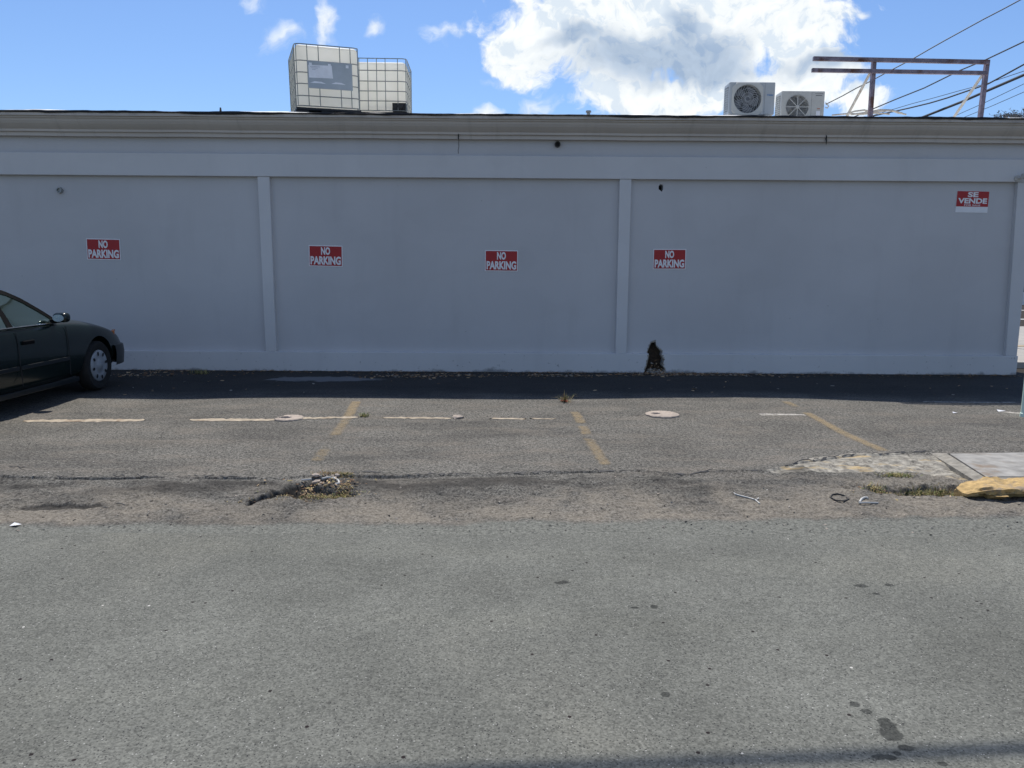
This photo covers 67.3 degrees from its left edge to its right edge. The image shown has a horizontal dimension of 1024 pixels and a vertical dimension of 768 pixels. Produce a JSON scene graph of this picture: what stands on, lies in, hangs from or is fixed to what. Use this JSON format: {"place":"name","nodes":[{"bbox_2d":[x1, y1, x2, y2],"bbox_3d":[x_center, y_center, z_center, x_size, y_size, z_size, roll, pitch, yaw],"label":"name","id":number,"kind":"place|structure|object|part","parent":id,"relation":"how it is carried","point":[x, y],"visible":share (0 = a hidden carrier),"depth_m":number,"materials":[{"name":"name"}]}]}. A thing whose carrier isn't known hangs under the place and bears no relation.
{"place":"outdoors","nodes":[
{"label":"outdoors","id":0,"kind":"place"},
{"bbox_2d":[227,470,376,502],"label":"pothole grass","id":1,"kind":"structure","parent":0,"point":[332,495],"depth_m":5.76,"materials":[{"name":"green plant"}]},
{"bbox_2d":[0,532,1023,767],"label":"road","id":2,"kind":"structure","parent":0,"point":[187,650],"depth_m":3.40,"materials":[{"name":"grey asphalt"}]},
{"bbox_2d":[0,448,1023,536],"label":"road shoulder","id":3,"kind":"object","parent":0,"point":[449,487],"visible":0.98,"depth_m":5.70},
{"bbox_2d":[311,473,339,484],"bbox_3d":[-1.468,0.759,6.020,0.224,0.104,0.170,0,9,0],"label":"pothole rubble","id":4,"kind":"object","parent":3,"relation":"on","point":[315,475],"visible":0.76,"depth_m":6.04,"materials":[{"name":"stone"}]},
{"bbox_2d":[321,476,339,484],"bbox_3d":[-1.377,0.744,5.937,0.088,0.014,0.223,-7,11,-42],"label":"white ring piece","id":5,"kind":"object","parent":3,"relation":"on","point":[338,480],"visible":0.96,"depth_m":5.98,"materials":[{"name":"plastic"}]},
{"bbox_2d":[16,462,1019,535],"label":"loose gravel","id":6,"kind":"structure","parent":3,"relation":"on","point":[504,522],"depth_m":5.21,"materials":[{"name":"grey gravel"}]},
{"bbox_2d":[733,492,759,503],"bbox_3d":[1.730,0.836,5.661,0.062,0.027,0.307,-4,10,-28],"label":"white strap","id":7,"kind":"object","parent":3,"relation":"on","point":[747,497],"visible":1,"depth_m":5.67,"materials":[{"name":"plastic"}]},
{"bbox_2d":[830,493,848,501],"bbox_3d":[2.423,0.841,5.706,0.134,0.026,0.153,9,12,44],"label":"rubber loop","id":8,"kind":"object","parent":3,"relation":"on","point":[839,494],"visible":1,"depth_m":5.69,"materials":[{"name":"black rubber"}]},
{"bbox_2d":[859,502,878,503],"bbox_3d":[2.608,0.868,5.615,0.149,0.020,0.031,0,9,-4],"label":"white bar","id":9,"kind":"object","parent":3,"relation":"on","point":[869,502],"visible":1,"depth_m":5.61,"materials":[{"name":"plastic"}]},
{"bbox_2d":[933,452,1023,480],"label":"concrete pavement slab","id":10,"kind":"object","parent":3,"relation":"on","point":[977,466],"visible":0.59,"depth_m":6.54,"materials":[{"name":"concrete"}]},
{"bbox_2d":[954,476,1023,498],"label":"yellow kerb","id":11,"kind":"structure","parent":3,"relation":"on","point":[996,487],"depth_m":5.79,"materials":[{"name":"paint"}]},
{"bbox_2d":[0,370,1023,467],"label":"parking lot","id":12,"kind":"structure","parent":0,"point":[853,413],"depth_m":8.77,"materials":[{"name":"grey asphalt"}]},
{"bbox_2d":[0,290,123,400],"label":"parked car","id":13,"kind":"object","parent":12,"relation":"on","point":[39,348],"visible":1,"depth_m":9.16,"materials":[{"name":"paint"}]},
{"bbox_3d":[-5.636,-0.798,7.958,0.325,0.513,2.650,0,9,0],"label":"window frame","id":14,"kind":"part","parent":13,"relation":"part of","materials":[{"name":"black metal"}]},
{"bbox_2d":[23,419,144,422],"bbox_3d":[-4.553,0.404,8.205,1.240,0.045,0.187,0,9,-5],"label":"painted line","id":15,"kind":"object","parent":12,"relation":"on","point":[89,420],"visible":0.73,"depth_m":8.18,"materials":[{"name":"white paint"}]},
{"bbox_2d":[194,369,208,373],"bbox_3d":[-4.758,-0.208,11.847,0.433,0.103,0.270,0,9,0],"label":"weed","id":16,"kind":"object","parent":12,"relation":"on","point":[197,372],"visible":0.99,"depth_m":11.81,"materials":[{"name":"green plant"}]},
{"bbox_2d":[190,418,274,421],"bbox_3d":[-2.984,0.399,8.223,0.921,0.045,0.177,0,9,0],"label":"painted line","id":17,"kind":"object","parent":12,"relation":"on","point":[223,419],"visible":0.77,"depth_m":8.21,"materials":[{"name":"white paint"}]},
{"bbox_2d":[274,415,303,421],"bbox_3d":[-2.399,0.381,8.311,0.300,0.051,0.324,0,9,0],"label":"round cover","id":18,"kind":"object","parent":12,"relation":"on","point":[286,418],"visible":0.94,"depth_m":8.24,"materials":[{"name":"concrete"}]},
{"bbox_2d":[303,416,358,418],"bbox_3d":[-1.977,0.381,8.351,0.623,0.043,0.131,-1,9,-7],"label":"painted line","id":19,"kind":"object","parent":12,"relation":"on","point":[344,417],"visible":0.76,"depth_m":8.33,"materials":[{"name":"white paint"}]},
{"bbox_2d":[358,412,370,416],"bbox_3d":[-1.624,0.327,8.432,0.154,0.077,0.178,-8,12,-43],"label":"weed","id":20,"kind":"object","parent":12,"relation":"on","point":[364,415],"visible":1,"depth_m":8.44,"materials":[{"name":"green plant"}]},
{"bbox_2d":[381,417,450,418],"bbox_3d":[-1.044,0.384,8.387,0.761,0.043,0.127,0,9,0],"label":"painted line","id":21,"kind":"object","parent":12,"relation":"on","point":[415,418],"visible":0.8,"depth_m":8.37,"materials":[{"name":"white paint"}]},
{"bbox_2d":[453,415,463,418],"bbox_3d":[-0.588,0.359,8.437,0.124,0.046,0.135,0,9,0],"label":"concrete lump","id":22,"kind":"object","parent":12,"relation":"on","point":[457,417],"visible":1,"depth_m":8.39,"materials":[{"name":"grey concrete"}]},
{"bbox_2d":[490,418,525,419],"bbox_3d":[-0.045,0.394,8.401,0.401,0.042,0.097,1,9,4],"label":"painted line","id":23,"kind":"object","parent":12,"relation":"on","point":[509,418],"visible":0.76,"depth_m":8.39,"materials":[{"name":"white paint"}]},
{"bbox_2d":[530,418,555,419],"bbox_3d":[0.333,0.393,8.388,0.283,0.044,0.077,2,9,9],"label":"painted line","id":24,"kind":"object","parent":12,"relation":"on","point":[544,418],"visible":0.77,"depth_m":8.38,"materials":[{"name":"white paint"}]},
{"bbox_2d":[110,360,1023,394],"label":"leaf litter","id":25,"kind":"object","parent":12,"relation":"on","point":[662,373],"visible":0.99,"depth_m":11.92,"materials":[{"name":"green plant"}]},
{"bbox_2d":[558,391,575,402],"bbox_3d":[0.668,0.150,9.453,0.427,0.153,0.318,-6,10,-35],"label":"weed","id":26,"kind":"object","parent":12,"relation":"on","point":[564,398],"visible":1,"depth_m":9.44,"materials":[{"name":"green plant"}]},
{"bbox_2d":[645,411,678,418],"bbox_3d":[1.676,0.351,8.585,0.385,0.051,0.376,0,9,0],"label":"round cover","id":27,"kind":"object","parent":12,"relation":"on","point":[662,414],"visible":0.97,"depth_m":8.53,"materials":[{"name":"concrete"}]},
{"bbox_2d":[1019,384,1023,416],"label":"mint post","id":28,"kind":"object","parent":12,"relation":"on","point":[1022,410],"visible":0.98,"depth_m":8.75,"materials":[{"name":"paint"}]},
{"bbox_2d":[0,0,1023,117],"label":"sky","id":29,"kind":"structure","parent":0,"point":[602,57],"materials":[{"name":"blue"}]},
{"bbox_2d":[853,471,953,499],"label":"gully grass","id":30,"kind":"structure","parent":0,"point":[920,492],"depth_m":6.04,"materials":[{"name":"green plant"}]},
{"bbox_2d":[826,0,1019,104],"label":"overhead cable","id":31,"kind":"object","parent":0,"point":[933,46],"visible":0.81,"depth_m":12.74,"materials":[{"name":"black rubber"}]},
{"bbox_2d":[856,41,1023,115],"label":"overhead cable","id":32,"kind":"object","parent":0,"point":[947,76],"visible":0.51,"depth_m":16.40,"materials":[{"name":"black rubber"}]},
{"bbox_2d":[873,64,1023,115],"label":"overhead cable","id":33,"kind":"object","parent":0,"point":[955,94],"visible":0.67,"depth_m":17.34,"materials":[{"name":"black rubber"}]},
{"bbox_2d":[875,71,1023,114],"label":"overhead cable","id":34,"kind":"object","parent":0,"point":[950,93],"visible":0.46,"depth_m":18.01,"materials":[{"name":"black rubber"}]},
{"bbox_2d":[924,74,1023,115],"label":"overhead cable","id":35,"kind":"object","parent":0,"point":[988,90],"visible":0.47,"depth_m":16.50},
{"bbox_2d":[957,84,1022,114],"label":"overhead cable","id":36,"kind":"object","parent":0,"point":[991,99],"visible":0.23,"depth_m":18.89,"materials":[{"name":"black rubber"}]},
{"bbox_2d":[965,92,1023,116],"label":"overhead cable","id":37,"kind":"object","parent":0,"point":[997,103],"visible":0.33,"depth_m":18.91,"materials":[{"name":"black rubber"}]},
{"bbox_2d":[1016,305,1023,372],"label":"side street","id":38,"kind":"structure","parent":0,"point":[1019,370],"depth_m":25.17,"materials":[{"name":"grey asphalt"}]},
{"bbox_2d":[1017,326,1023,367],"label":"side pavement","id":39,"kind":"structure","parent":0,"point":[1020,355],"depth_m":15.30,"materials":[{"name":"concrete"}]},
{"bbox_3d":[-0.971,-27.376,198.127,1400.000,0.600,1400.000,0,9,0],"label":"ground","id":40,"kind":"structure","parent":0,"visible":0},
{"bbox_2d":[0,109,1023,374],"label":"commercial building","id":41,"kind":"structure","parent":40,"relation":"on","point":[836,245],"depth_m":11.98,"materials":[{"name":"paint"}]},
{"bbox_2d":[86,238,120,259],"bbox_3d":[-6.357,-2.096,11.971,0.527,0.326,0.008,1,8,0],"label":"no parking sign","id":42,"kind":"object","parent":41,"relation":"attached to","point":[103,249],"visible":1,"depth_m":11.97,"materials":[{"name":"red metal"}]},
{"bbox_2d":[288,43,360,112],"bbox_3d":[-3.145,-4.932,12.842,1.040,1.121,1.234,-4,9,-20],"label":"caged tank","id":43,"kind":"object","parent":41,"relation":"on","point":[322,78],"visible":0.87,"depth_m":12.29,"materials":[{"name":"plastic"}]},
{"bbox_2d":[309,245,342,266],"bbox_3d":[-2.907,-1.997,12.002,0.527,0.326,0.008,1,8,0],"label":"no parking sign","id":44,"kind":"object","parent":41,"relation":"attached to","point":[326,255],"visible":1,"depth_m":12.00,"materials":[{"name":"red metal"}]},
{"bbox_2d":[357,58,411,112],"bbox_3d":[-2.522,-5.407,14.382,1.240,1.062,1.050,0,9,-2],"label":"caged tank","id":45,"kind":"object","parent":41,"relation":"on","point":[385,87],"visible":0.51,"depth_m":13.92,"materials":[{"name":"plastic"}]},
{"bbox_2d":[485,250,517,271],"bbox_3d":[-0.165,-1.926,12.026,0.516,0.326,0.008,1,8,0],"label":"no parking sign","id":46,"kind":"object","parent":41,"relation":"attached to","point":[501,260],"visible":1,"depth_m":12.02,"materials":[{"name":"red metal"}]},
{"bbox_2d":[653,249,685,268],"bbox_3d":[2.464,-1.952,12.035,0.516,0.316,0.008,0,9,0],"label":"no parking sign","id":47,"kind":"object","parent":41,"relation":"attached to","point":[669,258],"visible":1,"depth_m":12.03,"materials":[{"name":"red metal"}]},
{"bbox_2d":[723,82,774,115],"bbox_3d":[3.946,-4.662,12.836,0.762,0.648,0.390,0,9,0],"label":"air conditioner","id":48,"kind":"object","parent":41,"relation":"on","point":[749,98],"visible":0.94,"depth_m":12.68,"materials":[{"name":"paint"}]},
{"bbox_2d":[775,91,824,115],"bbox_3d":[4.991,-4.752,13.383,0.750,0.592,0.390,0,9,0],"label":"air conditioner","id":49,"kind":"object","parent":41,"relation":"on","point":[799,103],"visible":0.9,"depth_m":13.21,"materials":[{"name":"paint"}]},
{"bbox_2d":[832,112,889,115],"bbox_3d":[5.660,-4.373,12.472,0.976,0.071,0.057,0,9,-6],"label":"loose cable","id":50,"kind":"object","parent":41,"relation":"on","point":[861,114],"visible":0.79,"depth_m":12.47,"materials":[{"name":"white plastic"}]},
{"bbox_2d":[846,109,902,114],"bbox_3d":[5.792,-4.337,12.266,0.908,0.075,0.093,0,9,0],"label":"loose cable","id":51,"kind":"object","parent":41,"relation":"on","point":[875,111],"visible":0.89,"depth_m":12.26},
{"bbox_2d":[851,109,906,114],"bbox_3d":[5.898,-4.362,12.370,0.932,0.103,0.115,0,9,0],"label":"loose cable","id":52,"kind":"object","parent":41,"relation":"on","point":[876,110],"visible":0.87,"depth_m":12.35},
{"bbox_2d":[811,56,989,116],"bbox_3d":[5.992,-4.633,12.315,2.820,0.871,1.072,0,9,0],"label":"steel sign frame","id":53,"kind":"object","parent":41,"relation":"on","point":[873,71],"visible":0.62,"depth_m":11.75,"materials":[{"name":"metal"}]},
{"bbox_2d":[955,191,989,212],"bbox_3d":[7.138,-2.824,11.927,0.501,0.326,0.008,1,8,0],"label":"for sale sign","id":54,"kind":"object","parent":41,"relation":"attached to","point":[972,201],"visible":1,"depth_m":11.92,"materials":[{"name":"red plastic"}]},
{"bbox_2d":[992,108,1023,117],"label":"roof weed","id":55,"kind":"object","parent":41,"relation":"on","point":[1013,115],"visible":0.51,"depth_m":12.19,"materials":[{"name":"green plant"}]},
{"bbox_2d":[1014,173,1023,180],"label":"security camera","id":56,"kind":"object","parent":41,"relation":"attached to","point":[1017,177],"visible":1,"depth_m":11.78,"materials":[{"name":"white plastic"}]}
]}

